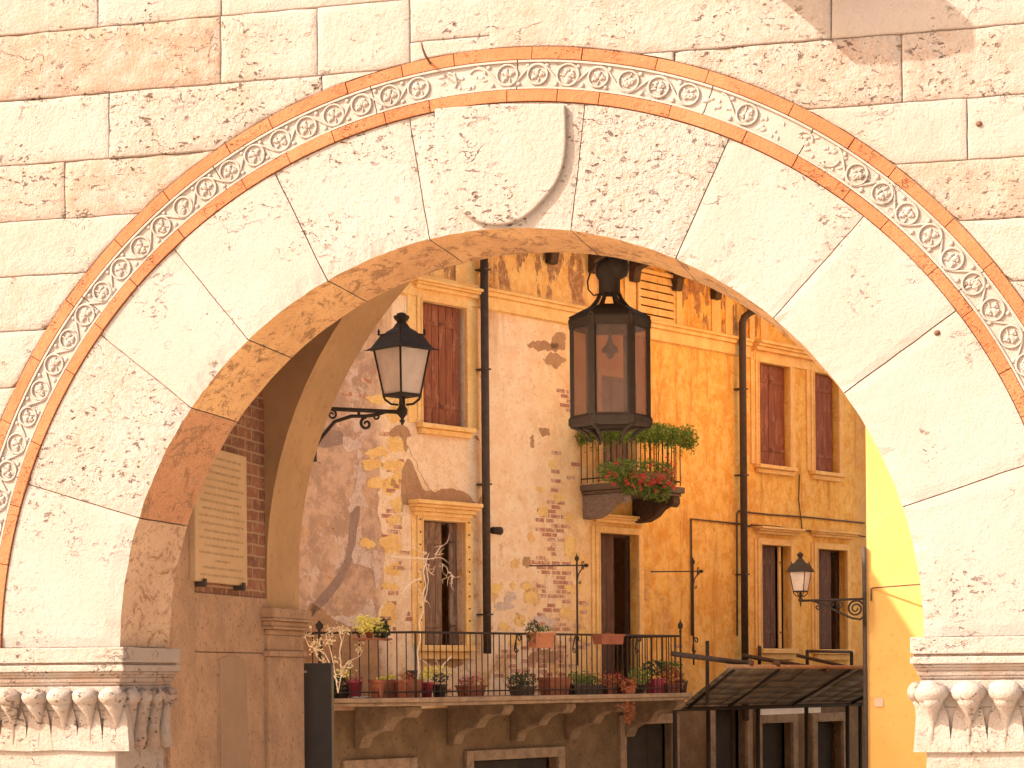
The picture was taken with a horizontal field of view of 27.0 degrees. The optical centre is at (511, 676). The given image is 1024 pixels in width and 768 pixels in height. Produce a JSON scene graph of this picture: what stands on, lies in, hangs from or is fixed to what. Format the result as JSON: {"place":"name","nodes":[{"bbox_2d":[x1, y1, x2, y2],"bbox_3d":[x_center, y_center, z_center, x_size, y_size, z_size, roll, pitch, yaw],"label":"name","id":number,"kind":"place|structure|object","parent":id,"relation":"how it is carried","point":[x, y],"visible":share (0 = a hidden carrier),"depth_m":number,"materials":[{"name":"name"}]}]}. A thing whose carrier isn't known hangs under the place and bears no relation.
{"place":"outdoors","nodes":[
{"label":"outdoors","id":0,"kind":"place"},
{"bbox_2d":[862,428,926,767],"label":"yellow building","id":1,"kind":"structure","parent":0,"point":[894,608],"depth_m":28.32,"materials":[{"name":"paint"}]},
{"bbox_2d":[786,552,865,625],"bbox_3d":[4.172,-1.163,28.349,1.025,1.000,0.336,0,0,24],"label":"wall lamp","id":2,"kind":"object","parent":1,"relation":"attached to","point":[800,570],"visible":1,"depth_m":28.39,"materials":[{"name":"metal"}]},
{"label":"ground","id":3,"kind":"structure","parent":0,"visible":0},
{"bbox_2d":[299,252,867,767],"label":"old house","id":4,"kind":"structure","parent":3,"relation":"on","point":[479,466],"depth_m":29.17,"materials":[{"name":"paint"}]},
{"bbox_2d":[304,622,364,692],"bbox_3d":[-2.159,-0.225,25.126,0.278,0.848,1.000,0,0,41],"label":"dry plant","id":5,"kind":"object","parent":4,"relation":"on","point":[341,671],"visible":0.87,"depth_m":25.19,"materials":[{"name":"beige plant"}]},
{"bbox_2d":[334,671,342,697],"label":"flower pot","id":6,"kind":"object","parent":4,"relation":"on","point":[337,678],"visible":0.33,"depth_m":25.66,"materials":[{"name":"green plant"}]},
{"bbox_2d":[334,668,353,697],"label":"flower pot","id":7,"kind":"object","parent":4,"relation":"on","point":[344,689],"visible":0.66,"depth_m":25.64,"materials":[{"name":"black ceramic"}]},
{"bbox_2d":[347,675,362,697],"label":"flower pot","id":8,"kind":"object","parent":4,"relation":"on","point":[355,685],"visible":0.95,"depth_m":25.63,"materials":[{"name":"red ceramic"}]},
{"bbox_2d":[353,630,391,640],"bbox_3d":[-1.667,-0.493,25.500,0.187,0.131,0.480,0,0,41],"label":"rail shelf","id":9,"kind":"object","parent":4,"relation":"attached to","point":[383,639],"visible":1,"depth_m":25.38,"materials":[{"name":"wood"}]},
{"bbox_2d":[351,614,387,637],"bbox_3d":[-1.702,-0.603,25.450,0.427,0.296,0.341,0,0,-42],"label":"flower pot","id":10,"kind":"object","parent":9,"relation":"on","point":[370,623],"visible":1,"depth_m":25.42,"materials":[{"name":"ceramic"}]},
{"bbox_2d":[373,616,390,637],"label":"flower pot","id":11,"kind":"object","parent":9,"relation":"on","point":[385,625],"visible":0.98,"depth_m":25.60,"materials":[{"name":"green plant"}]},
{"bbox_2d":[342,757,417,767],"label":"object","id":12,"kind":"structure","parent":4,"relation":"in","point":[405,762],"depth_m":26.45,"materials":[{"name":"stone"}]},
{"bbox_2d":[370,674,396,697],"bbox_3d":[-1.519,0.114,25.634,0.228,0.290,0.384,0,0,41],"label":"planter trough","id":13,"kind":"object","parent":4,"relation":"on","point":[380,684],"visible":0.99,"depth_m":25.53,"materials":[{"name":"ceramic"}]},
{"bbox_2d":[394,672,423,697],"bbox_3d":[-1.245,0.100,25.639,0.227,0.314,0.284,0,0,41],"label":"flower pot","id":14,"kind":"object","parent":4,"relation":"on","point":[410,681],"visible":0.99,"depth_m":25.56,"materials":[{"name":"ceramic"}]},
{"bbox_2d":[407,670,417,678],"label":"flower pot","id":15,"kind":"object","parent":4,"relation":"on","point":[411,671],"visible":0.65,"depth_m":25.77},
{"bbox_2d":[389,537,466,687],"bbox_3d":[-0.996,-0.809,26.296,0.585,1.918,1.230,0,0,30],"label":"dry creeper","id":16,"kind":"object","parent":4,"relation":"attached to","point":[426,564],"visible":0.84,"depth_m":26.30,"materials":[{"name":"beige plant"}]},
{"bbox_2d":[419,665,437,696],"bbox_3d":[-1.011,0.056,25.844,0.254,0.398,0.248,0,0,14],"label":"flower pot","id":17,"kind":"object","parent":4,"relation":"on","point":[425,687],"visible":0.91,"depth_m":25.78,"materials":[{"name":"red ceramic"}]},
{"bbox_2d":[430,665,451,696],"bbox_3d":[-0.871,0.058,25.994,0.217,0.393,0.331,0,0,55],"label":"flower pot","id":18,"kind":"object","parent":4,"relation":"on","point":[443,687],"visible":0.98,"depth_m":25.93,"materials":[{"name":"green plant"}]},
{"bbox_2d":[407,277,483,438],"bbox_3d":[-0.890,-4.064,27.421,0.360,1.954,1.368,0,0,41],"label":"window","id":19,"kind":"structure","parent":4,"relation":"in","point":[437,412],"depth_m":27.46,"materials":[{"name":"wood"}]},
{"bbox_2d":[408,499,482,658],"bbox_3d":[-0.911,-1.226,27.341,0.400,2.015,1.213,0,0,41],"label":"window","id":20,"kind":"structure","parent":4,"relation":"in","point":[427,534],"depth_m":27.39,"materials":[{"name":"beige stone"}]},
{"bbox_2d":[454,671,486,696],"bbox_3d":[-0.506,0.093,26.572,0.241,0.317,0.407,0,0,43],"label":"flower pot","id":21,"kind":"object","parent":4,"relation":"on","point":[467,686],"visible":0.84,"depth_m":26.51,"materials":[{"name":"ceramic"}]},
{"bbox_2d":[464,746,564,767],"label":"shop door","id":22,"kind":"structure","parent":4,"relation":"in","point":[537,753],"depth_m":28.44,"materials":[{"name":"stone"}]},
{"bbox_2d":[506,671,536,695],"bbox_3d":[0.118,0.086,27.149,0.299,0.320,0.445,0,0,40],"label":"flower pot","id":23,"kind":"object","parent":4,"relation":"on","point":[519,687],"visible":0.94,"depth_m":27.09,"materials":[{"name":"green plant"}]},
{"bbox_2d":[516,613,555,647],"bbox_3d":[0.324,-0.580,26.979,0.451,0.435,0.511,0,0,14],"label":"rail planter","id":24,"kind":"object","parent":4,"relation":"hanging from","point":[538,638],"visible":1,"depth_m":26.90,"materials":[{"name":"orange ceramic"}]},
{"bbox_2d":[537,671,570,694],"bbox_3d":[0.551,0.086,27.627,0.224,0.313,0.453,0,0,41],"label":"planter trough","id":25,"kind":"object","parent":4,"relation":"on","point":[552,683],"visible":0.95,"depth_m":27.52,"materials":[{"name":"ceramic"}]},
{"bbox_2d":[568,671,605,694],"bbox_3d":[0.932,0.073,28.088,0.312,0.333,0.673,0,0,37],"label":"planter trough","id":26,"kind":"object","parent":4,"relation":"on","point":[589,678],"visible":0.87,"depth_m":27.98,"materials":[{"name":"green plant"}]},
{"bbox_2d":[591,633,624,643],"bbox_3d":[1.268,-0.500,28.038,0.174,0.156,0.504,0,0,41],"label":"rail planter","id":27,"kind":"object","parent":4,"relation":"hanging from","point":[607,638],"visible":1,"depth_m":27.92,"materials":[{"name":"ceramic"}]},
{"bbox_2d":[598,671,626,693],"bbox_3d":[1.342,0.071,28.527,0.574,0.329,0.293,0,0,-42],"label":"planter trough","id":28,"kind":"object","parent":4,"relation":"on","point":[610,684],"visible":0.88,"depth_m":28.45,"materials":[{"name":"ceramic"}]},
{"bbox_2d":[591,514,644,685],"bbox_3d":[1.481,-0.989,30.091,0.330,2.554,1.208,0,0,41],"label":"door","id":29,"kind":"structure","parent":4,"relation":"in","point":[602,545],"depth_m":30.08,"materials":[{"name":"stone"}]},
{"bbox_2d":[596,367,639,481],"bbox_3d":[1.428,-3.523,30.117,0.247,1.569,0.933,0,0,41],"label":"door","id":30,"kind":"structure","parent":4,"relation":"in","point":[610,394],"depth_m":30.11,"materials":[{"name":"brown wood"}]},
{"bbox_2d":[609,677,637,724],"bbox_3d":[1.469,0.326,28.407,0.259,0.664,0.799,0,0,32],"label":"trailing plant","id":31,"kind":"object","parent":4,"relation":"on","point":[629,689],"visible":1,"depth_m":28.43,"materials":[{"name":"red plant"}]},
{"bbox_2d":[596,455,676,502],"bbox_3d":[1.705,-2.712,28.988,0.350,0.658,1.637,0,0,41],"label":"geranium box","id":32,"kind":"object","parent":4,"relation":"attached to","point":[651,480],"visible":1,"depth_m":29.01,"materials":[{"name":"ceramic"}]},
{"bbox_2d":[574,422,698,455],"bbox_3d":[1.760,-3.302,29.753,0.995,0.520,1.822,0,0,41],"label":"climbing plant","id":33,"kind":"object","parent":4,"relation":"attached to","point":[685,439],"visible":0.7,"depth_m":29.49,"materials":[{"name":"green plant"}]},
{"bbox_2d":[628,663,650,693],"bbox_3d":[1.729,0.023,28.951,0.382,0.419,0.298,0,0,-31],"label":"flower pot","id":34,"kind":"object","parent":4,"relation":"on","point":[639,681],"visible":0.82,"depth_m":28.90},
{"bbox_2d":[618,713,679,767],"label":"shop door","id":35,"kind":"structure","parent":4,"relation":"in","point":[643,750],"depth_m":30.75,"materials":[{"name":"stone"}]},
{"bbox_2d":[640,657,665,692],"bbox_3d":[1.937,-0.018,29.217,0.277,0.499,0.452,0,0,35],"label":"flower pot","id":36,"kind":"object","parent":4,"relation":"on","point":[654,680],"visible":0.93,"depth_m":29.15,"materials":[{"name":"red plant"}]},
{"bbox_2d":[656,659,685,692],"bbox_3d":[2.185,-0.008,29.492,0.375,0.475,0.523,0,0,14],"label":"planter trough","id":37,"kind":"object","parent":4,"relation":"on","point":[673,678],"visible":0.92,"depth_m":29.42,"materials":[{"name":"ceramic"}]},
{"bbox_2d":[682,678,687,692],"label":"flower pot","id":38,"kind":"object","parent":4,"relation":"on","point":[684,690],"visible":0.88,"depth_m":29.65,"materials":[{"name":"green ceramic"}]},
{"bbox_2d":[707,704,752,767],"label":"shop door","id":39,"kind":"structure","parent":4,"relation":"in","point":[720,720],"depth_m":32.23,"materials":[{"name":"stone"}]},
{"bbox_2d":[750,351,797,476],"bbox_3d":[4.008,-4.043,33.010,0.320,1.842,1.206,0,0,41],"label":"window","id":40,"kind":"structure","parent":4,"relation":"in","point":[766,381],"depth_m":33.01,"materials":[{"name":"wood"}]},
{"bbox_2d":[754,714,798,767],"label":"shop door","id":41,"kind":"structure","parent":4,"relation":"in","point":[770,734],"depth_m":33.17,"materials":[{"name":"stone"}]},
{"bbox_2d":[753,526,804,659],"bbox_3d":[4.070,-1.277,33.010,0.380,2.037,1.170,0,0,41],"label":"window","id":42,"kind":"structure","parent":4,"relation":"in","point":[764,556],"depth_m":33.03,"materials":[{"name":"stone"}]},
{"bbox_2d":[753,707,821,714],"bbox_3d":[4.218,0.512,32.919,0.300,0.142,1.675,0,0,41],"label":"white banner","id":43,"kind":"object","parent":4,"relation":"attached to","point":[787,711],"visible":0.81,"depth_m":32.70,"materials":[{"name":"fabric"}]},
{"bbox_2d":[806,362,846,481],"bbox_3d":[4.974,-4.050,34.106,0.320,1.843,1.065,0,0,41],"label":"window","id":44,"kind":"structure","parent":4,"relation":"in","point":[818,387],"depth_m":34.08,"materials":[{"name":"wood"}]},
{"bbox_2d":[810,712,845,767],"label":"shop door","id":45,"kind":"structure","parent":4,"relation":"in","point":[820,733],"depth_m":34.22,"materials":[{"name":"stone"}]},
{"bbox_2d":[810,529,860,659],"bbox_3d":[5.120,-1.291,34.201,0.380,2.062,1.228,0,0,41],"label":"window","id":46,"kind":"structure","parent":4,"relation":"in","point":[820,559],"depth_m":34.21,"materials":[{"name":"stone"}]},
{"bbox_2d":[670,641,867,767],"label":"cafe canopy","id":47,"kind":"object","parent":3,"relation":"on","point":[787,684],"visible":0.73,"depth_m":31.18,"materials":[{"name":"fabric"}]},
{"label":"terrace","id":48,"kind":"structure","parent":0,"visible":0},
{"bbox_2d":[304,663,333,767],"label":"service cabinet","id":49,"kind":"object","parent":48,"relation":"on","point":[318,715],"visible":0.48,"depth_m":16.90,"materials":[{"name":"metal"}]},
{"bbox_2d":[0,0,1023,767],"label":"stone archway","id":50,"kind":"object","parent":48,"relation":"on","point":[234,226],"visible":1,"depth_m":13.09,"materials":[{"name":"stone"}]},
{"bbox_2d":[189,450,246,590],"bbox_3d":[-2.056,-1.107,15.018,0.075,0.978,0.962,0,0,14],"label":"marble plaque","id":51,"kind":"object","parent":50,"relation":"attached to","point":[218,537],"visible":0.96,"depth_m":15.01,"materials":[{"name":"stone"}]},
{"bbox_2d":[314,312,438,461],"bbox_3d":[-1.072,-2.285,16.766,0.983,1.208,0.481,0,0,-38],"label":"wall lamp","id":52,"kind":"object","parent":50,"relation":"attached to","point":[401,349],"visible":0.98,"depth_m":16.83,"materials":[{"name":"metal"}]},
{"bbox_2d":[568,256,652,444],"bbox_3d":[0.647,-3.208,14.258,0.546,3.295,0.543,0,0,14],"label":"hanging lantern","id":53,"kind":"object","parent":50,"relation":"hanging from","point":[619,316],"visible":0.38,"depth_m":14.17,"materials":[{"name":"metal"}]}
]}

